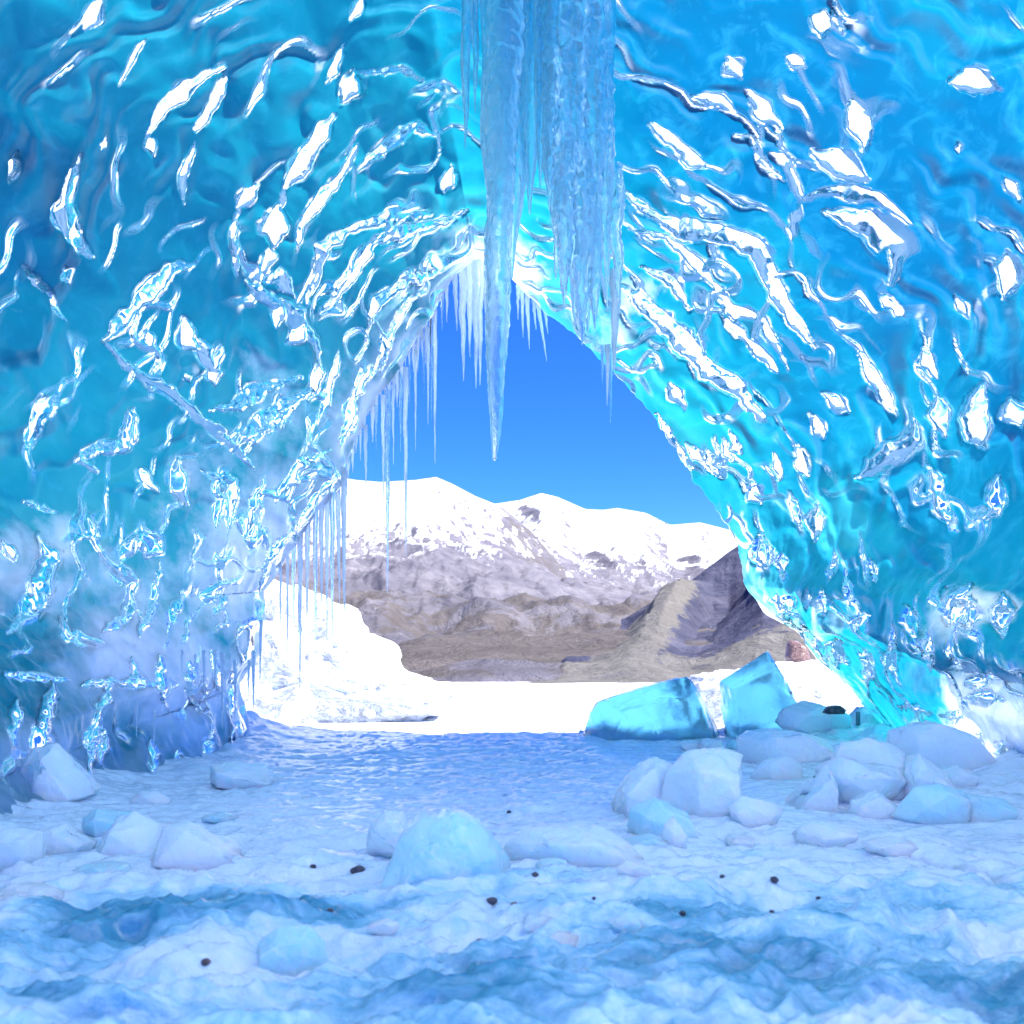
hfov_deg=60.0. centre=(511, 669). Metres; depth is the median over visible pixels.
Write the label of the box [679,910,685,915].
stone
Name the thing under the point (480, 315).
icicle
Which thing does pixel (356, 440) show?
icicle
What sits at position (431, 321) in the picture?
icicle
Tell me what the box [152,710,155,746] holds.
icicle
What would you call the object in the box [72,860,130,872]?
ice lump
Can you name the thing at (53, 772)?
ice block
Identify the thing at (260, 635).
icicle
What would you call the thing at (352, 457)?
icicle
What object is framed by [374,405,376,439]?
icicle
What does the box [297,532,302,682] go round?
icicle
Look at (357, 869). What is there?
stone
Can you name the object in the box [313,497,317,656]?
icicle
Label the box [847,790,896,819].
ice block
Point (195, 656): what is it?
icicle
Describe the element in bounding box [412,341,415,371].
icicle
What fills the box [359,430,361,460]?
icicle
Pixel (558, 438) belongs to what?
sky
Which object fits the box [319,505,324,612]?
icicle
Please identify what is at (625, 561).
mountain
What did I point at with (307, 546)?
icicle
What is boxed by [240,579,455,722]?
snow bank
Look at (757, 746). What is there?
ice block
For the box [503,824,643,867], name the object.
ice block
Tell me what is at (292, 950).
ice block
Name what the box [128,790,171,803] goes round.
ice lump
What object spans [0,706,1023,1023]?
ice floor
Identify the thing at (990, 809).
ice lump
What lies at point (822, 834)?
ice lump
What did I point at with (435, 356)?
icicle
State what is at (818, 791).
ice block
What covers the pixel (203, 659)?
icicle
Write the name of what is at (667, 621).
hill
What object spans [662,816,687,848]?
ice block
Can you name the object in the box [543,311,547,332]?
icicle
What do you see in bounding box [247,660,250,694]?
icicle
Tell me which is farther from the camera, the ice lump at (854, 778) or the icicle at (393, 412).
the icicle at (393, 412)
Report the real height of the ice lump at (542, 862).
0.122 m
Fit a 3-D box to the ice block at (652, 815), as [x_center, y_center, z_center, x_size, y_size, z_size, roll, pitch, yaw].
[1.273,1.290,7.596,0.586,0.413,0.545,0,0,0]
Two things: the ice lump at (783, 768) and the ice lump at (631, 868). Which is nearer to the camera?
the ice lump at (631, 868)
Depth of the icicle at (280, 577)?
16.73 m
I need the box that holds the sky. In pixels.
[347,273,728,529]
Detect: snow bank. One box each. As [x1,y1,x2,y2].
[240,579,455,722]
[689,660,863,723]
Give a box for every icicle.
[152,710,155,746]
[180,650,183,669]
[194,655,196,670]
[202,650,205,689]
[213,650,216,688]
[220,652,224,729]
[233,660,236,711]
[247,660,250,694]
[251,650,255,709]
[259,620,262,674]
[278,561,281,624]
[286,555,288,660]
[291,546,295,629]
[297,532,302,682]
[305,522,310,612]
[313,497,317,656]
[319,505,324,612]
[324,502,329,629]
[329,483,334,656]
[335,488,340,602]
[340,467,346,624]
[347,460,349,480]
[351,441,354,471]
[355,435,357,451]
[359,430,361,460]
[363,424,367,486]
[370,403,374,442]
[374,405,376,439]
[375,395,378,417]
[381,394,384,504]
[385,389,390,593]
[391,385,394,464]
[392,375,394,397]
[395,369,399,403]
[399,372,402,452]
[403,367,408,542]
[409,357,411,405]
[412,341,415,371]
[414,349,416,450]
[416,334,419,370]
[420,328,423,351]
[422,329,424,387]
[424,324,427,363]
[426,327,429,416]
[429,319,433,418]
[432,309,436,449]
[440,295,443,323]
[445,285,448,319]
[452,274,457,327]
[458,266,467,381]
[467,263,472,353]
[471,259,480,381]
[478,260,483,380]
[483,0,526,460]
[483,259,485,335]
[516,284,519,314]
[520,288,523,333]
[525,294,529,349]
[532,300,535,327]
[536,303,546,359]
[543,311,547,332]
[601,344,604,381]
[605,344,610,401]
[609,268,620,372]
[609,345,612,422]
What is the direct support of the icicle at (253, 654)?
hanging from the cave wall
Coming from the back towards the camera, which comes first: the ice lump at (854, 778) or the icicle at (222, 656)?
the icicle at (222, 656)
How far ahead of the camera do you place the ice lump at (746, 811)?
7.75 m
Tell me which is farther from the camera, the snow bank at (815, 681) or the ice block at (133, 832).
the snow bank at (815, 681)
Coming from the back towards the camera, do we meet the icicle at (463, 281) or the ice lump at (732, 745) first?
the icicle at (463, 281)
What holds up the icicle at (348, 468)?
hanging from the cave wall
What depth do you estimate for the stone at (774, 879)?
5.49 m
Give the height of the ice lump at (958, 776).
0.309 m
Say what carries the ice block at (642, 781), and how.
on the ice floor
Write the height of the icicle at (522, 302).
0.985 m
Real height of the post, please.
0.300 m
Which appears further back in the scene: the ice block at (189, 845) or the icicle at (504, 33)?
the icicle at (504, 33)
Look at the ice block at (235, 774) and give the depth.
10.69 m
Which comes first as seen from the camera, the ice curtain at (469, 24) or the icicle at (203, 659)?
the ice curtain at (469, 24)
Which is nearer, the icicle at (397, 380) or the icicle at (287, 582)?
the icicle at (287, 582)
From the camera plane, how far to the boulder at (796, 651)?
29.82 m
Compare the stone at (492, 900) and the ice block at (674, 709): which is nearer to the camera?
the stone at (492, 900)
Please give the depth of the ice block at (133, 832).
6.81 m
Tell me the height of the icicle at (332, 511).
3.414 m
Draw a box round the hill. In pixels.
[521,546,816,682]
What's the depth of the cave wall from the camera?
13.57 m
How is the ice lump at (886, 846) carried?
on the ice floor
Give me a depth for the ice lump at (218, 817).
8.05 m
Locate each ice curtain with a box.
[460,0,478,147]
[479,0,543,278]
[538,0,625,343]
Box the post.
[856,712,859,725]
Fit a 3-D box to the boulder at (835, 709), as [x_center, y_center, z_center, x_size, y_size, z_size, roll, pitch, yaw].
[5.843,0.723,16.052,0.442,0.168,0.304,0,0,0]
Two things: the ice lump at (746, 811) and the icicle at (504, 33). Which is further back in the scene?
the icicle at (504, 33)
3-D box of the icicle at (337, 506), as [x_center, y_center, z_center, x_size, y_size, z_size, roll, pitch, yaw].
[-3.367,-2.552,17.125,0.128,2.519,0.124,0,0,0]
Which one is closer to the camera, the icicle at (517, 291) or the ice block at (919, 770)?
the ice block at (919, 770)
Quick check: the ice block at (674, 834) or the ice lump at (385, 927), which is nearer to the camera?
the ice lump at (385, 927)
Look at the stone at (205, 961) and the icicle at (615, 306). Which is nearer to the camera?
the stone at (205, 961)
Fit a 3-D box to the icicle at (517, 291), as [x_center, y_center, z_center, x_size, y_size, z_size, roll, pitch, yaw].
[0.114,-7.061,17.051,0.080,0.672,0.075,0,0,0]
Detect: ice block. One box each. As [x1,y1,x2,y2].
[19,743,101,801]
[97,811,160,855]
[149,821,244,871]
[210,761,278,788]
[256,925,327,976]
[366,810,408,857]
[380,808,510,888]
[435,722,449,731]
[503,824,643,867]
[583,677,719,740]
[610,757,672,817]
[627,797,698,838]
[660,747,743,816]
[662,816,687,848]
[719,651,796,737]
[736,728,833,762]
[775,701,851,733]
[785,764,838,811]
[831,738,905,800]
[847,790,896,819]
[886,720,995,769]
[903,754,957,795]
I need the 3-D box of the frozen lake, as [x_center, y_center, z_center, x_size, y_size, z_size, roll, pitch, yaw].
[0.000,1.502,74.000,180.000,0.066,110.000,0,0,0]
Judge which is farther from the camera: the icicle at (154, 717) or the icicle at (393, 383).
the icicle at (393, 383)
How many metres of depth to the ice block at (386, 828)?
6.56 m
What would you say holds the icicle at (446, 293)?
hanging from the cave wall
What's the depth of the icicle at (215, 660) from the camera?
13.68 m
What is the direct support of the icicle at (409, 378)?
hanging from the cave wall
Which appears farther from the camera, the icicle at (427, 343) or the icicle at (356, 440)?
the icicle at (356, 440)
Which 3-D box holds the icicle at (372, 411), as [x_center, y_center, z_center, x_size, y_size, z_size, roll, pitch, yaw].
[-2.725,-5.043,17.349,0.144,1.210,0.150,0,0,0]
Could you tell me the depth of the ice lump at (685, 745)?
15.71 m
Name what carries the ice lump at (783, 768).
on the ice floor
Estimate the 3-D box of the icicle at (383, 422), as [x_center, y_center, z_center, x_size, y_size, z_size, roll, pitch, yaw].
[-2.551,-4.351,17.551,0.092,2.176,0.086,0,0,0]
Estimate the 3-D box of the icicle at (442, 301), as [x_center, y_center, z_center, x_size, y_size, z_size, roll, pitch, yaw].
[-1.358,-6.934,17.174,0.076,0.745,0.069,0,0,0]
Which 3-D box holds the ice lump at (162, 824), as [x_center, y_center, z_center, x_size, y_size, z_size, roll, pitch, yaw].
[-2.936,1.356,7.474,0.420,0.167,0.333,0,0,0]
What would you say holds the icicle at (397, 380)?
hanging from the cave wall
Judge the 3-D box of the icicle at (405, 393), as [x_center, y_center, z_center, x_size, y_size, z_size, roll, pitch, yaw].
[-2.073,-4.041,17.300,0.115,3.714,0.109,0,0,0]
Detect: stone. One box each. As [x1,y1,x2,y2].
[201,958,210,965]
[350,865,365,873]
[486,897,496,904]
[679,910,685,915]
[770,876,778,882]
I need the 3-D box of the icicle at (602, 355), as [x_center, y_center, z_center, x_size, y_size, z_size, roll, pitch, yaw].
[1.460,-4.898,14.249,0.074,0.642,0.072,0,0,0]
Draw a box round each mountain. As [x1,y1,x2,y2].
[274,477,707,681]
[398,493,737,669]
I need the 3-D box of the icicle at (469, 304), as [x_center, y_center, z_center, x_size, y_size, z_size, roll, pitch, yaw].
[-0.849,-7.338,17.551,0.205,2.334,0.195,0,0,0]
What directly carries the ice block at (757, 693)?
on the ice floor
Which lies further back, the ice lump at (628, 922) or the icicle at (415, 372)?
the icicle at (415, 372)
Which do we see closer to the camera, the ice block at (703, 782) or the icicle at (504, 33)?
the ice block at (703, 782)
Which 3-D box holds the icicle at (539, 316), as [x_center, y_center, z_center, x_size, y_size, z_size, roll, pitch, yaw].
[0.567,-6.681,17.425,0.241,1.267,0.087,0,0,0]
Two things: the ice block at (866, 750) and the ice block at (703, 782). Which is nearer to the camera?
the ice block at (703, 782)
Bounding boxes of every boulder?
[784,640,810,662]
[822,705,845,713]
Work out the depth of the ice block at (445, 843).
5.66 m
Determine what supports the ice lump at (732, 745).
on the ice floor
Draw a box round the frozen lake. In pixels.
[295,682,652,729]
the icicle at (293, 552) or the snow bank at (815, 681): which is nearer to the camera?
the icicle at (293, 552)
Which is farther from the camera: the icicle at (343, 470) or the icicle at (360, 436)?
the icicle at (360, 436)
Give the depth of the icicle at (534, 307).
17.16 m
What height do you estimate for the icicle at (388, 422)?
3.948 m
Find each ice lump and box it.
[0,824,51,872]
[0,882,66,899]
[38,824,96,854]
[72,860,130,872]
[81,809,131,837]
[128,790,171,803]
[156,821,177,830]
[201,812,238,822]
[366,919,399,935]
[523,912,555,933]
[535,857,566,867]
[549,930,578,947]
[607,913,644,931]
[616,858,651,877]
[624,834,669,845]
[678,740,699,750]
[697,738,722,748]
[725,834,754,846]
[726,740,736,749]
[728,796,782,827]
[750,756,803,779]
[792,821,858,847]
[814,756,906,802]
[861,836,918,857]
[891,783,971,824]
[941,765,978,787]
[964,793,1018,821]
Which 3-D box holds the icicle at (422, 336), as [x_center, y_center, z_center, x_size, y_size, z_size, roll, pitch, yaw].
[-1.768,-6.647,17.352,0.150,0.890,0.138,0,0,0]
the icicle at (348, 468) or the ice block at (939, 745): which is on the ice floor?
the ice block at (939, 745)
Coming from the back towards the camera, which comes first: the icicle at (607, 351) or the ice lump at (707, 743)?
the ice lump at (707, 743)
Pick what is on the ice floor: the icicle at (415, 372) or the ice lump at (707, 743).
the ice lump at (707, 743)
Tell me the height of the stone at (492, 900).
0.047 m
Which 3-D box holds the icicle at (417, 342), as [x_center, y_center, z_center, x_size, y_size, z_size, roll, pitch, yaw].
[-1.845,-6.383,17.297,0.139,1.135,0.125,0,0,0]
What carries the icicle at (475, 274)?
hanging from the cave wall
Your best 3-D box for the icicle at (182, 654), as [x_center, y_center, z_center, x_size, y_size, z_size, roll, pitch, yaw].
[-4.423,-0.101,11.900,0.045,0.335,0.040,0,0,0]
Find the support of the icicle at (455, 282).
hanging from the cave wall
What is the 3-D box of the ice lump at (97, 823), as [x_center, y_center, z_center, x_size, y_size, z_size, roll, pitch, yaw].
[-3.363,1.325,7.536,0.568,0.296,0.429,0,0,0]
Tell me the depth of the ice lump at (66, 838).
6.99 m
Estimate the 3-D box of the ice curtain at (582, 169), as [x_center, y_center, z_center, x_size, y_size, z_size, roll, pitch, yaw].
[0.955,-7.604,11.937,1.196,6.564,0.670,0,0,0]
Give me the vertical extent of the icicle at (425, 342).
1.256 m
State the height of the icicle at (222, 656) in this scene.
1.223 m
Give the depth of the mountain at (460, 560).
704.37 m
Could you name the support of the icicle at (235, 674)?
hanging from the cave wall
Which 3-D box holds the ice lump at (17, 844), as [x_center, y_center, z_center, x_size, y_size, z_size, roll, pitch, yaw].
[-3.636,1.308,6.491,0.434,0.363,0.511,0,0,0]
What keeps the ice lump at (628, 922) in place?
on the ice floor
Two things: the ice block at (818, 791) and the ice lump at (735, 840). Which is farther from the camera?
the ice block at (818, 791)
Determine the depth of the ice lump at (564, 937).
4.44 m
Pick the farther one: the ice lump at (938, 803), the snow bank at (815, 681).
the snow bank at (815, 681)
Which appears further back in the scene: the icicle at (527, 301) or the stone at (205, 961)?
the icicle at (527, 301)
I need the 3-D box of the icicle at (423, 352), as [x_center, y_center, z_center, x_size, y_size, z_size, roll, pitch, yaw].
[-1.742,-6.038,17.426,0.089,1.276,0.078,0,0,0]
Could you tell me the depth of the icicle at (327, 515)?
17.22 m
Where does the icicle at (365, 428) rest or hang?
hanging from the cave wall
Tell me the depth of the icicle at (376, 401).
17.38 m
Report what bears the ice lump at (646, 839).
on the ice floor
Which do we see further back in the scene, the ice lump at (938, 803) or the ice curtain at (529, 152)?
the ice curtain at (529, 152)
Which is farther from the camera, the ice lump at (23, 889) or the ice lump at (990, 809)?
the ice lump at (990, 809)
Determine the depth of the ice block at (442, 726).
20.85 m
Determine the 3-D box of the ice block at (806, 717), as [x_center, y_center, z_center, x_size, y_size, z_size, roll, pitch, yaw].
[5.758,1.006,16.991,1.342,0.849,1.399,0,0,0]
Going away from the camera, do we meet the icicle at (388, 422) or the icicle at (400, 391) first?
the icicle at (400, 391)
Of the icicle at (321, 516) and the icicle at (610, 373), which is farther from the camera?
the icicle at (321, 516)
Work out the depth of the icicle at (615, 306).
14.33 m
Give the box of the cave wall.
[0,0,1023,814]
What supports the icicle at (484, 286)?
hanging from the cave wall
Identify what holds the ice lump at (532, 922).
on the ice floor

